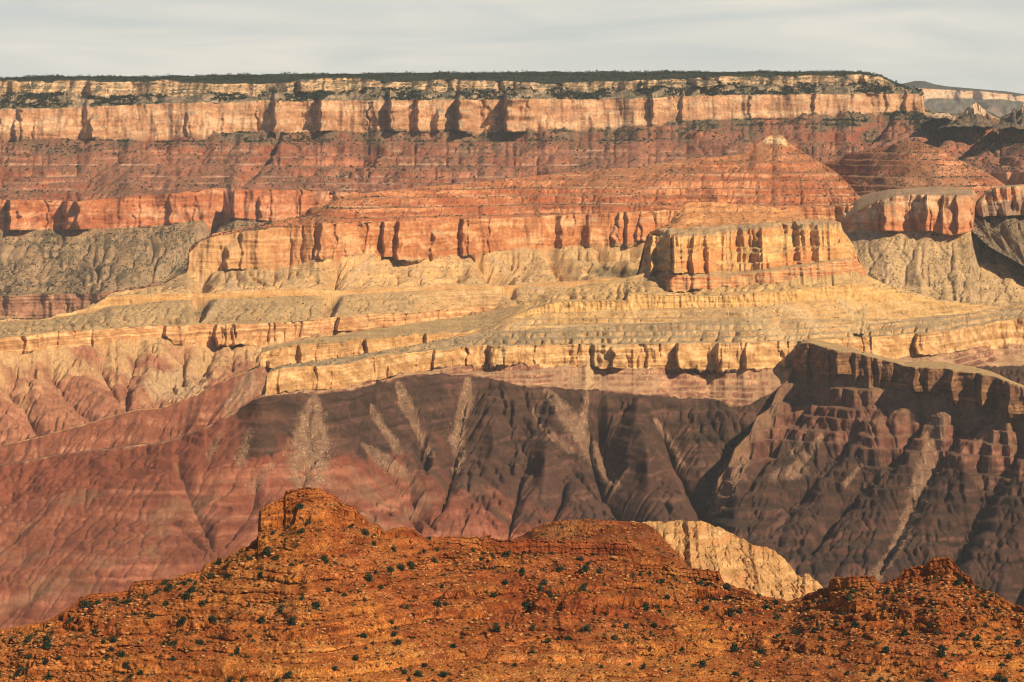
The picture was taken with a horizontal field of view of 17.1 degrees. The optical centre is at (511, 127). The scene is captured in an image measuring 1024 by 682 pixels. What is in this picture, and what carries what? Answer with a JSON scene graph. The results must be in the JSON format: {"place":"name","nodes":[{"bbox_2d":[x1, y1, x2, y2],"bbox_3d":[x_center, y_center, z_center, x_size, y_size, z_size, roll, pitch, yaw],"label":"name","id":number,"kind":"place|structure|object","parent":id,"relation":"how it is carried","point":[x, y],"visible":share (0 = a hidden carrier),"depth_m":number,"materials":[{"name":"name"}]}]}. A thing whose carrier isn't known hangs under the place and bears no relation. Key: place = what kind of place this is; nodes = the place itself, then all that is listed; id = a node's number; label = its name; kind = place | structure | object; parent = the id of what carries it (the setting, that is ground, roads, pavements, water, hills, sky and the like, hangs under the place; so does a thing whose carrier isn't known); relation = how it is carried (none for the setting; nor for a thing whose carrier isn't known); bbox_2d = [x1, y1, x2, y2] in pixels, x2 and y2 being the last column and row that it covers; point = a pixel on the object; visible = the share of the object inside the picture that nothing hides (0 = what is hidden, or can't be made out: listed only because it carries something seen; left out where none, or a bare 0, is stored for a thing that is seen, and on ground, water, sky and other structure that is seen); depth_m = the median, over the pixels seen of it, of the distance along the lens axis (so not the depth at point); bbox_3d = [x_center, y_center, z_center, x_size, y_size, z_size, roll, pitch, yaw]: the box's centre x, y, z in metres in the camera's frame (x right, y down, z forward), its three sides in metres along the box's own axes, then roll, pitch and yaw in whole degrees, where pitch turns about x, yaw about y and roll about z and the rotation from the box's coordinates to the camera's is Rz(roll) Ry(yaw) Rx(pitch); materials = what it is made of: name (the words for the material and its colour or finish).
{"place":"outdoors","nodes":[
{"label":"outdoors","id":0,"kind":"place"},
{"bbox_2d":[0,306,516,463],"bbox_3d":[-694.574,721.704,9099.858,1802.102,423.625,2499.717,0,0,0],"label":"ledge tongue","id":1,"kind":"object","parent":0,"point":[208,406],"visible":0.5,"depth_m":8404.89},
{"bbox_2d":[0,133,859,445],"bbox_3d":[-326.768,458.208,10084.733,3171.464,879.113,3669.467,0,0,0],"label":"central ridge","id":2,"kind":"structure","parent":0,"point":[66,373],"depth_m":10318.98,"materials":[{"name":"brown stone"}]},
{"bbox_2d":[1,137,1023,520],"bbox_3d":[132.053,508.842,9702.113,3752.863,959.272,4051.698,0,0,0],"label":"desert scrub","id":3,"kind":"object","parent":2,"relation":"on","point":[643,247],"visible":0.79,"depth_m":10539.87,"materials":[{"name":"green plant"}]},
{"bbox_2d":[0,273,1023,628],"bbox_3d":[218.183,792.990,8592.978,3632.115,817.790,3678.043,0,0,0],"label":"canyon floor","id":4,"kind":"structure","parent":0,"point":[74,527],"depth_m":8253.24,"materials":[{"name":"brown stone"}]},
{"bbox_2d":[206,378,997,578],"bbox_3d":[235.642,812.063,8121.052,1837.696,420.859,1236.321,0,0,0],"label":"talus rubble","id":5,"kind":"object","parent":4,"relation":"on","point":[319,459],"visible":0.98,"depth_m":8042.97,"materials":[{"name":"stone"}]},
{"bbox_2d":[0,71,1023,318],"bbox_3d":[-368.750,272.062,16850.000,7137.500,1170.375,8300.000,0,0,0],"label":"canyon wall","id":6,"kind":"structure","parent":0,"point":[86,215],"depth_m":14669.70,"materials":[{"name":"brown stone"}]},
{"bbox_2d":[0,69,924,104],"bbox_3d":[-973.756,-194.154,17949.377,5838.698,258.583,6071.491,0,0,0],"label":"rim forest","id":7,"kind":"object","parent":6,"relation":"on","point":[394,74],"visible":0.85,"depth_m":15605.05,"materials":[{"name":"green plant"}]},
{"bbox_2d":[0,81,1023,294],"bbox_3d":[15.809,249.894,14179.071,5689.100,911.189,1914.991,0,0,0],"label":"slope woodland","id":8,"kind":"object","parent":6,"relation":"on","point":[561,94],"visible":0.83,"depth_m":14823.13,"materials":[{"name":"green plant"}]},
{"bbox_2d":[0,487,1023,681],"bbox_3d":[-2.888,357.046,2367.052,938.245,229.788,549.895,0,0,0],"label":"ridge","id":9,"kind":"structure","parent":0,"point":[275,514],"depth_m":2252.99,"materials":[{"name":"orange stone"}]},
{"bbox_2d":[23,635,31,642],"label":"shrub","id":10,"kind":"object","parent":9,"relation":"on","point":[27,639],"visible":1,"depth_m":2217.19,"materials":[{"name":"green plant"}]},
{"bbox_2d":[39,658,49,664],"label":"shrub","id":11,"kind":"object","parent":9,"relation":"on","point":[44,661],"visible":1,"depth_m":2192.57,"materials":[{"name":"green plant"}]},
{"bbox_2d":[42,634,51,641],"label":"shrub","id":12,"kind":"object","parent":9,"relation":"on","point":[47,637],"visible":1,"depth_m":2212.39,"materials":[{"name":"green plant"}]},
{"bbox_2d":[42,672,52,679],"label":"shrub","id":13,"kind":"object","parent":9,"relation":"on","point":[47,676],"visible":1,"depth_m":2184.70,"materials":[{"name":"green plant"}]},
{"bbox_2d":[43,640,52,649],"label":"shrub","id":14,"kind":"object","parent":9,"relation":"on","point":[47,644],"visible":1,"depth_m":2204.13,"materials":[{"name":"green plant"}]},
{"bbox_2d":[67,616,74,621],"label":"shrub","id":15,"kind":"object","parent":9,"relation":"on","point":[70,619],"visible":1,"depth_m":2237.42,"materials":[{"name":"green plant"}]},
{"bbox_2d":[81,599,89,607],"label":"shrub","id":16,"kind":"object","parent":9,"relation":"on","point":[85,603],"visible":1,"depth_m":2251.96,"materials":[{"name":"green plant"}]},
{"bbox_2d":[109,635,117,642],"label":"shrub","id":17,"kind":"object","parent":9,"relation":"on","point":[113,639],"visible":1,"depth_m":2207.70,"materials":[{"name":"green plant"}]},
{"bbox_2d":[117,650,125,656],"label":"shrub","id":18,"kind":"object","parent":9,"relation":"on","point":[121,654],"visible":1,"depth_m":2191.87,"materials":[{"name":"green plant"}]},
{"bbox_2d":[124,660,130,667],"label":"shrub","id":19,"kind":"object","parent":9,"relation":"on","point":[126,665],"visible":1,"depth_m":2182.64,"materials":[{"name":"green plant"}]},
{"bbox_2d":[159,579,168,585],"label":"shrub","id":20,"kind":"object","parent":9,"relation":"on","point":[164,582],"visible":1,"depth_m":2274.38,"materials":[{"name":"green plant"}]},
{"bbox_2d":[166,582,174,589],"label":"shrub","id":21,"kind":"object","parent":9,"relation":"on","point":[169,586],"visible":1,"depth_m":2265.65,"materials":[{"name":"green plant"}]},
{"bbox_2d":[167,639,177,645],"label":"shrub","id":22,"kind":"object","parent":9,"relation":"on","point":[173,643],"visible":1,"depth_m":2193.90,"materials":[{"name":"green plant"}]},
{"bbox_2d":[176,615,185,624],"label":"shrub","id":23,"kind":"object","parent":9,"relation":"on","point":[183,619],"visible":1,"depth_m":2216.93,"materials":[{"name":"green plant"}]},
{"bbox_2d":[182,591,189,599],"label":"shrub","id":24,"kind":"object","parent":9,"relation":"on","point":[186,596],"visible":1,"depth_m":2241.00,"materials":[{"name":"green plant"}]},
{"bbox_2d":[188,585,195,592],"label":"shrub","id":25,"kind":"object","parent":9,"relation":"on","point":[192,588],"visible":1,"depth_m":2248.58,"materials":[{"name":"green plant"}]},
{"bbox_2d":[195,639,204,644],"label":"shrub","id":26,"kind":"object","parent":9,"relation":"on","point":[200,641],"visible":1,"depth_m":2193.65,"materials":[{"name":"green plant"}]},
{"bbox_2d":[199,599,206,605],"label":"shrub","id":27,"kind":"object","parent":9,"relation":"on","point":[202,603],"visible":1,"depth_m":2235.31,"materials":[{"name":"green plant"}]},
{"bbox_2d":[207,572,214,578],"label":"shrub","id":28,"kind":"object","parent":9,"relation":"on","point":[211,574],"visible":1,"depth_m":2263.84,"materials":[{"name":"green plant"}]},
{"bbox_2d":[207,613,217,622],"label":"shrub","id":29,"kind":"object","parent":9,"relation":"on","point":[212,619],"visible":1,"depth_m":2210.24,"materials":[{"name":"green plant"}]},
{"bbox_2d":[216,557,221,564],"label":"shrub","id":30,"kind":"object","parent":9,"relation":"on","point":[218,561],"visible":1,"depth_m":2288.62,"materials":[{"name":"green plant"}]},
{"bbox_2d":[259,616,265,623],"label":"shrub","id":31,"kind":"object","parent":9,"relation":"on","point":[262,619],"visible":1,"depth_m":2205.72,"materials":[{"name":"green plant"}]},
{"bbox_2d":[261,546,272,554],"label":"shrub","id":32,"kind":"object","parent":9,"relation":"on","point":[266,551],"visible":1,"depth_m":2262.27,"materials":[{"name":"green plant"}]},
{"bbox_2d":[271,555,280,559],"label":"shrub","id":33,"kind":"object","parent":9,"relation":"on","point":[275,557],"visible":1,"depth_m":2257.87,"materials":[{"name":"green plant"}]},
{"bbox_2d":[277,603,283,614],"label":"shrub","id":34,"kind":"object","parent":9,"relation":"on","point":[281,608],"visible":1,"depth_m":2212.58,"materials":[{"name":"green plant"}]},
{"bbox_2d":[286,615,298,625],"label":"shrub","id":35,"kind":"object","parent":9,"relation":"on","point":[291,621],"visible":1,"depth_m":2197.57,"materials":[{"name":"green plant"}]},
{"bbox_2d":[295,502,303,509],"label":"shrub","id":36,"kind":"object","parent":9,"relation":"on","point":[299,505],"visible":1,"depth_m":2292.11,"materials":[{"name":"green plant"}]},
{"bbox_2d":[312,601,320,608],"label":"shrub","id":37,"kind":"object","parent":9,"relation":"on","point":[316,605],"visible":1,"depth_m":2211.35,"materials":[{"name":"green plant"}]},
{"bbox_2d":[319,554,329,561],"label":"shrub","id":38,"kind":"object","parent":9,"relation":"on","point":[324,558],"visible":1,"depth_m":2255.63,"materials":[{"name":"green plant"}]},
{"bbox_2d":[361,527,368,535],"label":"shrub","id":39,"kind":"object","parent":9,"relation":"on","point":[365,531],"visible":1,"depth_m":2307.23,"materials":[{"name":"green plant"}]},
{"bbox_2d":[364,572,372,581],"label":"shrub","id":40,"kind":"object","parent":9,"relation":"on","point":[368,576],"visible":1,"depth_m":2265.49,"materials":[{"name":"green plant"}]},
{"bbox_2d":[386,566,394,571],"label":"shrub","id":41,"kind":"object","parent":9,"relation":"on","point":[390,569],"visible":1,"depth_m":2294.40,"materials":[{"name":"green plant"}]},
{"bbox_2d":[392,638,402,645],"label":"shrub","id":42,"kind":"object","parent":9,"relation":"on","point":[397,641],"visible":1,"depth_m":2225.80,"materials":[{"name":"green plant"}]},
{"bbox_2d":[397,563,405,570],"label":"shrub","id":43,"kind":"object","parent":9,"relation":"on","point":[400,567],"visible":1,"depth_m":2309.60,"materials":[{"name":"green plant"}]},
{"bbox_2d":[408,560,414,569],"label":"shrub","id":44,"kind":"object","parent":9,"relation":"on","point":[411,565],"visible":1,"depth_m":2322.87,"materials":[{"name":"green plant"}]},
{"bbox_2d":[413,669,423,676],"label":"shrub","id":45,"kind":"object","parent":9,"relation":"on","point":[417,673],"visible":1,"depth_m":2194.38,"materials":[{"name":"green plant"}]},
{"bbox_2d":[433,599,440,606],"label":"shrub","id":46,"kind":"object","parent":9,"relation":"on","point":[438,602],"visible":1,"depth_m":2286.36,"materials":[{"name":"green plant"}]},
{"bbox_2d":[438,671,448,677],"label":"shrub","id":47,"kind":"object","parent":9,"relation":"on","point":[444,674],"visible":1,"depth_m":2199.69,"materials":[{"name":"green plant"}]},
{"bbox_2d":[491,623,500,632],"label":"shrub","id":48,"kind":"object","parent":9,"relation":"on","point":[496,629],"visible":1,"depth_m":2260.21,"materials":[{"name":"green plant"}]},
{"bbox_2d":[502,551,511,556],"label":"shrub","id":49,"kind":"object","parent":9,"relation":"on","point":[505,553],"visible":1,"depth_m":2389.84,"materials":[{"name":"green plant"}]},
{"bbox_2d":[0,499,1023,681],"bbox_3d":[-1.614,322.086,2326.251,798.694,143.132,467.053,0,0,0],"label":"rubble","id":50,"kind":"object","parent":9,"relation":"on","point":[644,634],"visible":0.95,"depth_m":2255.70,"materials":[{"name":"red stone"}]},
{"bbox_2d":[2,497,1023,681],"bbox_3d":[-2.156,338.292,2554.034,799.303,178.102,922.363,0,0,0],"label":"scrub","id":51,"kind":"object","parent":9,"relation":"on","point":[467,627],"visible":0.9,"depth_m":2262.74,"materials":[{"name":"green plant"}]},
{"bbox_2d":[519,567,526,574],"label":"shrub","id":52,"kind":"object","parent":9,"relation":"on","point":[522,571],"visible":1,"depth_m":2356.10,"materials":[{"name":"green plant"}]},
{"bbox_2d":[522,600,530,610],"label":"shrub","id":53,"kind":"object","parent":9,"relation":"on","point":[525,605],"visible":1,"depth_m":2322.41,"materials":[{"name":"green plant"}]},
{"bbox_2d":[548,590,553,597],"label":"shrub","id":54,"kind":"object","parent":9,"relation":"on","point":[550,594],"visible":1,"depth_m":2324.11,"materials":[{"name":"green plant"}]},
{"bbox_2d":[577,582,587,591],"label":"shrub","id":55,"kind":"object","parent":9,"relation":"on","point":[582,587],"visible":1,"depth_m":2332.43,"materials":[{"name":"green plant"}]},
{"bbox_2d":[581,564,589,571],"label":"shrub","id":56,"kind":"object","parent":9,"relation":"on","point":[585,568],"visible":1,"depth_m":2367.17,"materials":[{"name":"green plant"}]},
{"bbox_2d":[582,624,590,631],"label":"shrub","id":57,"kind":"object","parent":9,"relation":"on","point":[586,627],"visible":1,"depth_m":2275.96,"materials":[{"name":"green plant"}]},
{"bbox_2d":[611,634,617,640],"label":"shrub","id":58,"kind":"object","parent":9,"relation":"on","point":[615,637],"visible":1,"depth_m":2272.02,"materials":[{"name":"green plant"}]},
{"bbox_2d":[641,601,649,611],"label":"shrub","id":59,"kind":"object","parent":9,"relation":"on","point":[645,606],"visible":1,"depth_m":2321.42,"materials":[{"name":"green plant"}]},
{"bbox_2d":[651,621,658,627],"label":"shrub","id":60,"kind":"object","parent":9,"relation":"on","point":[654,624],"visible":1,"depth_m":2297.18,"materials":[{"name":"green plant"}]},
{"bbox_2d":[698,659,706,667],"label":"shrub","id":61,"kind":"object","parent":9,"relation":"on","point":[703,663],"visible":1,"depth_m":2235.89,"materials":[{"name":"green plant"}]},
{"bbox_2d":[723,582,730,590],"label":"shrub","id":62,"kind":"object","parent":9,"relation":"on","point":[727,586],"visible":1,"depth_m":2395.59,"materials":[{"name":"green plant"}]},
{"bbox_2d":[727,607,734,616],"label":"shrub","id":63,"kind":"object","parent":9,"relation":"on","point":[730,611],"visible":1,"depth_m":2344.15,"materials":[{"name":"green plant"}]},
{"bbox_2d":[730,642,738,651],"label":"shrub","id":64,"kind":"object","parent":9,"relation":"on","point":[734,648],"visible":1,"depth_m":2276.13,"materials":[{"name":"green plant"}]},
{"bbox_2d":[753,660,761,666],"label":"shrub","id":65,"kind":"object","parent":9,"relation":"on","point":[756,663],"visible":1,"depth_m":2240.58,"materials":[{"name":"green plant"}]},
{"bbox_2d":[757,648,766,653],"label":"shrub","id":66,"kind":"object","parent":9,"relation":"on","point":[762,650],"visible":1,"depth_m":2269.83,"materials":[{"name":"green plant"}]},
{"bbox_2d":[761,603,770,609],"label":"shrub","id":67,"kind":"object","parent":9,"relation":"on","point":[765,606],"visible":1,"depth_m":2376.17,"materials":[{"name":"green plant"}]},
{"bbox_2d":[772,598,779,604],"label":"shrub","id":68,"kind":"object","parent":9,"relation":"on","point":[777,602],"visible":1,"depth_m":2381.37,"materials":[{"name":"green plant"}]},
{"bbox_2d":[772,612,780,618],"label":"shrub","id":69,"kind":"object","parent":9,"relation":"on","point":[777,615],"visible":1,"depth_m":2347.42,"materials":[{"name":"green plant"}]},
{"bbox_2d":[789,628,800,635],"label":"shrub","id":70,"kind":"object","parent":9,"relation":"on","point":[796,632],"visible":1,"depth_m":2295.72,"materials":[{"name":"green plant"}]},
{"bbox_2d":[811,626,820,632],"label":"shrub","id":71,"kind":"object","parent":9,"relation":"on","point":[813,629],"visible":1,"depth_m":2284.30,"materials":[{"name":"green plant"}]},
{"bbox_2d":[847,588,855,594],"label":"shrub","id":72,"kind":"object","parent":9,"relation":"on","point":[852,591],"visible":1,"depth_m":2325.03,"materials":[{"name":"green plant"}]},
{"bbox_2d":[850,619,859,627],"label":"shrub","id":73,"kind":"object","parent":9,"relation":"on","point":[854,624],"visible":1,"depth_m":2266.26,"materials":[{"name":"green plant"}]},
{"bbox_2d":[883,645,890,651],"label":"shrub","id":74,"kind":"object","parent":9,"relation":"on","point":[886,649],"visible":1,"depth_m":2218.14,"materials":[{"name":"green plant"}]},
{"bbox_2d":[901,628,907,635],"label":"shrub","id":75,"kind":"object","parent":9,"relation":"on","point":[904,631],"visible":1,"depth_m":2237.83,"materials":[{"name":"green plant"}]},
{"bbox_2d":[936,649,946,657],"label":"shrub","id":76,"kind":"object","parent":9,"relation":"on","point":[941,653],"visible":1,"depth_m":2195.73,"materials":[{"name":"green plant"}]},
{"bbox_2d":[938,644,946,649],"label":"shrub","id":77,"kind":"object","parent":9,"relation":"on","point":[941,646],"visible":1,"depth_m":2202.59,"materials":[{"name":"green plant"}]},
{"bbox_2d":[955,576,962,584],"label":"shrub","id":78,"kind":"object","parent":9,"relation":"on","point":[959,580],"visible":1,"depth_m":2288.20,"materials":[{"name":"green plant"}]},
{"bbox_2d":[991,673,1002,680],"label":"shrub","id":79,"kind":"object","parent":9,"relation":"on","point":[998,677],"visible":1,"depth_m":2173.72,"materials":[{"name":"green plant"}]},
{"bbox_2d":[1015,638,1021,646],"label":"shrub","id":80,"kind":"object","parent":9,"relation":"on","point":[1018,642],"visible":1,"depth_m":2210.82,"materials":[{"name":"green plant"}]},
{"bbox_2d":[0,0,1023,93],"label":"sky","id":81,"kind":"structure","parent":0,"point":[975,44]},
{"bbox_2d":[513,519,690,568],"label":"red hill","id":82,"kind":"structure","parent":0,"point":[648,541],"depth_m":2524.96,"materials":[{"name":"red stone"}]},
{"bbox_2d":[630,520,822,600],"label":"limestone knob","id":83,"kind":"object","parent":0,"point":[732,564],"visible":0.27,"depth_m":2951.83,"materials":[{"name":"pale cream limestone rock"}]},
{"bbox_2d":[636,202,866,334],"bbox_3d":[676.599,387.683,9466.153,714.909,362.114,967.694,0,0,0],"label":"sunlit butte","id":84,"kind":"object","parent":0,"point":[707,251],"visible":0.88,"depth_m":9197.97,"materials":[{"name":"stone"}]},
{"bbox_2d":[704,339,1023,606],"bbox_3d":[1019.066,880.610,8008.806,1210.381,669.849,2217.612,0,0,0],"label":"ledge promontory","id":85,"kind":"structure","parent":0,"point":[969,520],"depth_m":8093.40,"materials":[{"name":"brown stone"}]},
{"bbox_2d":[823,141,1023,305],"bbox_3d":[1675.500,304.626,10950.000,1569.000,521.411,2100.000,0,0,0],"label":"mesa","id":86,"kind":"structure","parent":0,"point":[916,215],"depth_m":10487.05,"materials":[{"name":"brown stone"}]},
{"bbox_2d":[928,113,952,120],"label":"rock outcrop","id":87,"kind":"object","parent":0,"point":[942,116],"visible":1,"depth_m":14567.08,"materials":[{"name":"beige stone"}]},
{"bbox_2d":[903,81,1023,117],"bbox_3d":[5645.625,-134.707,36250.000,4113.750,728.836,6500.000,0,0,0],"label":"plateau","id":88,"kind":"structure","parent":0,"point":[949,99],"depth_m":35687.24,"materials":[{"name":"beige stone"}]},
{"bbox_2d":[939,102,994,130],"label":"butte","id":89,"kind":"object","parent":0,"point":[976,113],"visible":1,"depth_m":14533.30,"materials":[{"name":"beige stone"}]},
{"bbox_2d":[971,184,1023,265],"bbox_3d":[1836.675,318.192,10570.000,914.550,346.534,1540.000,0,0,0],"label":"rock spur","id":90,"kind":"structure","parent":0,"point":[1007,201],"depth_m":10515.66,"materials":[{"name":"brown stone"}]},
{"bbox_2d":[992,104,1023,129],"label":"rock spire","id":91,"kind":"object","parent":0,"point":[1014,119],"visible":1,"depth_m":14229.09,"materials":[{"name":"grey stone"}]}
]}

